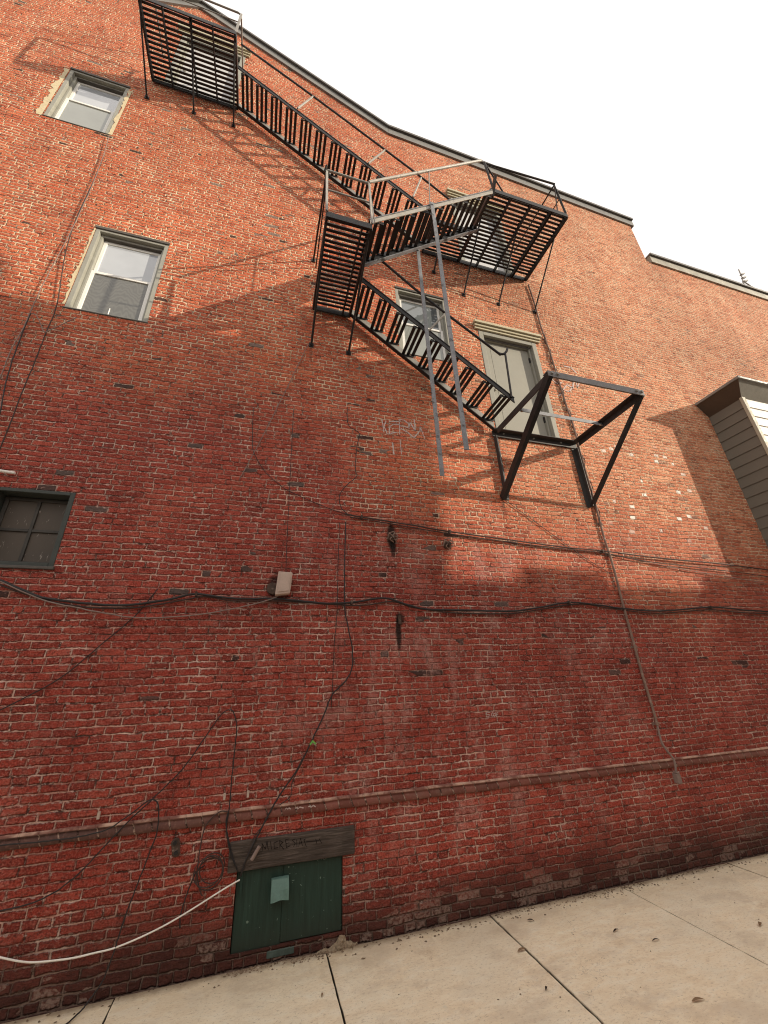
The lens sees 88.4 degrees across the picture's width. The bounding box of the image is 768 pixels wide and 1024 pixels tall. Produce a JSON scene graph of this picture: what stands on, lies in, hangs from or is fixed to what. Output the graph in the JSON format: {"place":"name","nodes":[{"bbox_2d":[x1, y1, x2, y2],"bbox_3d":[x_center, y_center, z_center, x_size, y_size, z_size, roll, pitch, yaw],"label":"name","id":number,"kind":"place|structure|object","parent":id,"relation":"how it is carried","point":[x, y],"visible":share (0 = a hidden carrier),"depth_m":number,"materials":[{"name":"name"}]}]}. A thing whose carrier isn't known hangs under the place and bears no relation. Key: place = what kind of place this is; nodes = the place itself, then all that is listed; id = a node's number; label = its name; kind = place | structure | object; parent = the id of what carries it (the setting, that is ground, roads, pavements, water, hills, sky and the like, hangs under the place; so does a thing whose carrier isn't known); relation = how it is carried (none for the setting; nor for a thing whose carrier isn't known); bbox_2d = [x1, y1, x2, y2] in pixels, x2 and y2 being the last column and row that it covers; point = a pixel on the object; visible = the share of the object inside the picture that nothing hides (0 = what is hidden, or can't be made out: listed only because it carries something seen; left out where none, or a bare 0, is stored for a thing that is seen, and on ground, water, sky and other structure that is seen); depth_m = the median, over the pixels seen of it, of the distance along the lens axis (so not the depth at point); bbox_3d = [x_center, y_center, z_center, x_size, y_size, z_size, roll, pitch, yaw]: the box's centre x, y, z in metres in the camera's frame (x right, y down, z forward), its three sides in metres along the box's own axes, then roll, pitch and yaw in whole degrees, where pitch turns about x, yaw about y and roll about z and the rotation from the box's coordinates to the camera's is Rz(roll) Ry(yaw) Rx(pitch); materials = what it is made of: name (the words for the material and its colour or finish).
{"place":"outdoors","nodes":[
{"label":"outdoors","id":0,"kind":"place"},
{"bbox_2d":[103,954,344,1023],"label":"sidewalk base","id":1,"kind":"object","parent":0,"point":[334,986],"depth_m":2.29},
{"bbox_2d":[2,854,767,1023],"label":"sidewalk","id":2,"kind":"structure","parent":0,"point":[594,969],"depth_m":2.38,"materials":[{"name":"concrete"}]},
{"bbox_2d":[14,854,766,1022],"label":"litter","id":3,"kind":"object","parent":2,"relation":"on","point":[256,967],"visible":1,"depth_m":2.75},
{"bbox_2d":[203,0,767,291],"label":"sky","id":4,"kind":"structure","parent":0,"point":[654,113],"materials":[{"name":"white"}]},
{"label":"ground","id":5,"kind":"structure","parent":0,"visible":0},
{"bbox_2d":[0,0,767,1023],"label":"brick building","id":6,"kind":"structure","parent":5,"relation":"on","point":[462,766],"depth_m":3.95,"materials":[{"name":"brick"}]},
{"bbox_2d":[0,469,15,473],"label":"pipe end","id":7,"kind":"object","parent":6,"relation":"attached to","point":[7,471],"visible":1,"depth_m":3.24,"materials":[{"name":"white plastic"}]},
{"bbox_2d":[0,313,30,413],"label":"cable","id":8,"kind":"object","parent":6,"relation":"attached to","point":[11,364],"visible":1,"depth_m":3.61,"materials":[{"name":"black rubber"}]},
{"bbox_2d":[0,487,75,569],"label":"window","id":9,"kind":"structure","parent":6,"relation":"in","point":[33,523],"depth_m":3.25,"materials":[{"name":"black glass"}]},
{"bbox_2d":[0,157,103,449],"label":"cable","id":10,"kind":"object","parent":6,"relation":"attached to","point":[47,327],"visible":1,"depth_m":3.82,"materials":[{"name":"black rubber"}]},
{"bbox_2d":[31,313,76,332],"bbox_3d":[-3.270,-1.857,3.883,0.376,0.270,0.009,5,-25,-16],"label":"wire","id":11,"kind":"object","parent":10,"relation":"attached to","point":[54,327],"visible":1,"depth_m":3.87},
{"bbox_2d":[0,137,108,377],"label":"cable","id":12,"kind":"object","parent":6,"relation":"attached to","point":[51,268],"visible":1,"depth_m":4.08,"materials":[{"name":"black rubber"}]},
{"bbox_2d":[0,589,157,709],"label":"wire","id":13,"kind":"object","parent":6,"relation":"attached to","point":[82,660],"visible":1,"depth_m":2.89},
{"bbox_2d":[0,799,159,1023],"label":"wire","id":14,"kind":"object","parent":6,"relation":"attached to","point":[155,800],"visible":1,"depth_m":2.46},
{"bbox_2d":[41,67,130,134],"bbox_3d":[-4.040,-5.583,5.455,0.750,1.312,0.172,5,-25,-16],"label":"window","id":15,"kind":"structure","parent":6,"relation":"in","point":[84,99],"depth_m":5.46,"materials":[{"name":"white paint"}]},
{"bbox_2d":[62,225,169,323],"bbox_3d":[-2.945,-2.629,4.460,0.780,1.337,0.172,5,-25,-16],"label":"window","id":16,"kind":"structure","parent":6,"relation":"in","point":[118,276],"depth_m":4.44,"materials":[{"name":"white paint"}]},
{"bbox_2d":[0,709,236,911],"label":"cable","id":17,"kind":"object","parent":6,"relation":"attached to","point":[145,806],"visible":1,"depth_m":2.69,"materials":[{"name":"black rubber"}]},
{"bbox_2d":[0,879,239,963],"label":"cable","id":18,"kind":"object","parent":6,"relation":"attached to","point":[43,961],"visible":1,"depth_m":2.35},
{"bbox_2d":[0,581,277,618],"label":"cable","id":19,"kind":"object","parent":6,"relation":"attached to","point":[129,616],"visible":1,"depth_m":3.07,"materials":[{"name":"black rubber"}]},
{"bbox_2d":[171,838,179,856],"bbox_3d":[-1.392,2.241,2.639,0.064,0.103,0.021,5,-25,-16],"label":"tie plate","id":20,"kind":"object","parent":6,"relation":"attached to","point":[175,844],"visible":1,"depth_m":2.64,"materials":[{"name":"metal"}]},
{"bbox_2d":[165,23,250,101],"bbox_3d":[-2.922,-7.343,6.580,1.180,1.884,0.230,5,-25,-16],"label":"door","id":21,"kind":"structure","parent":6,"relation":"in","point":[246,54],"depth_m":6.72,"materials":[{"name":"paint"}]},
{"bbox_2d":[179,810,238,928],"bbox_3d":[-1.140,2.355,2.635,0.335,0.592,0.037,5,-25,-17],"label":"cable coil","id":22,"kind":"object","parent":6,"relation":"hanging from","point":[200,867],"visible":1,"depth_m":2.62,"materials":[{"name":"black rubber"}]},
{"bbox_2d":[239,345,307,479],"bbox_3d":[-1.151,-1.152,4.261,0.587,1.911,0.008,5,-25,-16],"label":"wire","id":23,"kind":"object","parent":6,"relation":"attached to","point":[272,416],"visible":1,"depth_m":4.18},
{"bbox_2d":[245,747,309,863],"bbox_3d":[-0.767,2.127,2.883,0.437,0.726,0.006,5,-25,-16],"label":"cable","id":24,"kind":"object","parent":6,"relation":"attached to","point":[280,804],"visible":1,"depth_m":2.90,"materials":[{"name":"black rubber"}]},
{"bbox_2d":[266,571,292,595],"bbox_3d":[-0.922,0.634,3.484,0.213,0.210,0.091,5,-25,-16],"label":"junction box","id":25,"kind":"object","parent":6,"relation":"attached to","point":[282,587],"visible":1,"depth_m":3.46,"materials":[{"name":"beige plastic"}]},
{"bbox_2d":[286,409,293,561],"bbox_3d":[-0.935,-0.280,3.936,0.037,1.825,0.006,5,-25,-16],"label":"wire","id":26,"kind":"object","parent":6,"relation":"attached to","point":[289,490],"visible":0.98,"depth_m":3.91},
{"bbox_2d":[240,522,352,876],"bbox_3d":[-0.641,1.280,3.299,0.789,2.637,0.011,5,-25,-16],"label":"cable","id":27,"kind":"object","parent":6,"relation":"attached to","point":[319,723],"visible":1,"depth_m":3.14,"materials":[{"name":"black rubber"}]},
{"bbox_2d":[250,845,260,860],"bbox_3d":[-0.884,2.347,2.719,0.065,0.083,0.024,2,-24,-10],"label":"cable splice","id":28,"kind":"object","parent":27,"relation":"attached to","point":[255,853],"visible":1,"depth_m":2.71,"materials":[{"name":"grey plastic"}]},
{"bbox_2d":[252,408,344,513],"bbox_3d":[-0.886,-0.538,4.067,0.983,1.136,0.007,5,-25,-16],"label":"wire","id":29,"kind":"object","parent":6,"relation":"attached to","point":[274,480],"visible":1,"depth_m":3.94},
{"bbox_2d":[331,522,339,706],"bbox_3d":[-0.437,0.855,3.579,0.063,1.654,0.006,5,-25,-16],"label":"wire","id":30,"kind":"object","parent":6,"relation":"attached to","point":[336,617],"visible":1,"depth_m":3.54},
{"bbox_2d":[339,407,359,513],"bbox_3d":[-0.367,-0.587,4.250,0.229,1.334,0.008,5,-25,-16],"label":"wire","id":31,"kind":"object","parent":6,"relation":"attached to","point":[355,462],"visible":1,"depth_m":4.23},
{"bbox_2d":[0,579,767,611],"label":"cable","id":32,"kind":"object","parent":6,"relation":"attached to","point":[149,602],"visible":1,"depth_m":3.56,"materials":[{"name":"black rubber"}]},
{"bbox_2d":[0,584,767,614],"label":"cable","id":33,"kind":"object","parent":6,"relation":"attached to","point":[354,605],"visible":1,"depth_m":3.57,"materials":[{"name":"black rubber"}]},
{"bbox_2d":[138,0,644,507],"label":"fire escape","id":34,"kind":"object","parent":6,"relation":"attached to","point":[428,242],"visible":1,"depth_m":5.20,"materials":[{"name":"black metal"}]},
{"bbox_2d":[387,531,397,542],"bbox_3d":[0.091,0.253,3.992,0.120,0.111,0.077,5,-25,-16],"label":"pipe stub","id":35,"kind":"object","parent":6,"relation":"attached to","point":[391,537],"visible":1,"depth_m":3.98,"materials":[{"name":"metal"}]},
{"bbox_2d":[395,286,450,361],"bbox_3d":[0.531,-2.587,5.560,0.800,1.262,0.172,5,-25,-16],"label":"window","id":36,"kind":"structure","parent":6,"relation":"in","point":[409,300],"depth_m":5.66,"materials":[{"name":"white paint"}]},
{"bbox_2d":[443,538,453,548],"bbox_3d":[0.677,0.335,4.144,0.126,0.117,0.077,5,-25,-16],"label":"pipe stub","id":37,"kind":"object","parent":6,"relation":"attached to","point":[446,544],"visible":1,"depth_m":4.13,"materials":[{"name":"metal"}]},
{"bbox_2d":[446,188,512,272],"bbox_3d":[1.681,-4.845,6.923,1.160,1.854,0.230,5,-25,-16],"label":"door","id":38,"kind":"structure","parent":6,"relation":"in","point":[452,193],"depth_m":7.05,"materials":[{"name":"paint"}]},
{"bbox_2d":[472,319,559,437],"bbox_3d":[1.864,-1.844,5.611,1.145,1.914,0.230,5,-25,-16],"label":"door","id":39,"kind":"structure","parent":6,"relation":"in","point":[524,365],"depth_m":5.75,"materials":[{"name":"beige paint"}]},
{"bbox_2d":[503,499,608,572],"bbox_3d":[2.006,0.271,4.633,1.318,0.874,0.007,5,-25,-16],"label":"wire","id":40,"kind":"object","parent":6,"relation":"attached to","point":[556,537],"visible":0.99,"depth_m":4.62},
{"bbox_2d":[345,513,767,569],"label":"cable","id":41,"kind":"object","parent":6,"relation":"attached to","point":[546,544],"visible":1,"depth_m":4.49,"materials":[{"name":"black rubber"}]},
{"bbox_2d":[350,517,767,576],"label":"cable","id":42,"kind":"object","parent":6,"relation":"attached to","point":[548,546],"visible":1,"depth_m":4.49,"materials":[{"name":"black rubber"}]},
{"bbox_2d":[528,284,682,783],"bbox_3d":[2.623,-0.601,5.191,0.182,6.996,0.089,5,-25,-16],"label":"conduit","id":43,"kind":"object","parent":6,"relation":"attached to","point":[676,775],"visible":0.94,"depth_m":4.64,"materials":[{"name":"grey metal"}]},
{"bbox_2d":[604,553,767,583],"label":"cable","id":44,"kind":"object","parent":6,"relation":"attached to","point":[694,571],"visible":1,"depth_m":5.03,"materials":[{"name":"black rubber"}]},
{"bbox_2d":[738,269,761,289],"bbox_3d":[9.052,-5.500,9.516,1.364,0.664,0.050,5,-25,-16],"label":"roof spike","id":45,"kind":"object","parent":6,"relation":"on","point":[743,281],"visible":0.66,"depth_m":9.33,"materials":[{"name":"grey metal"}]}
]}

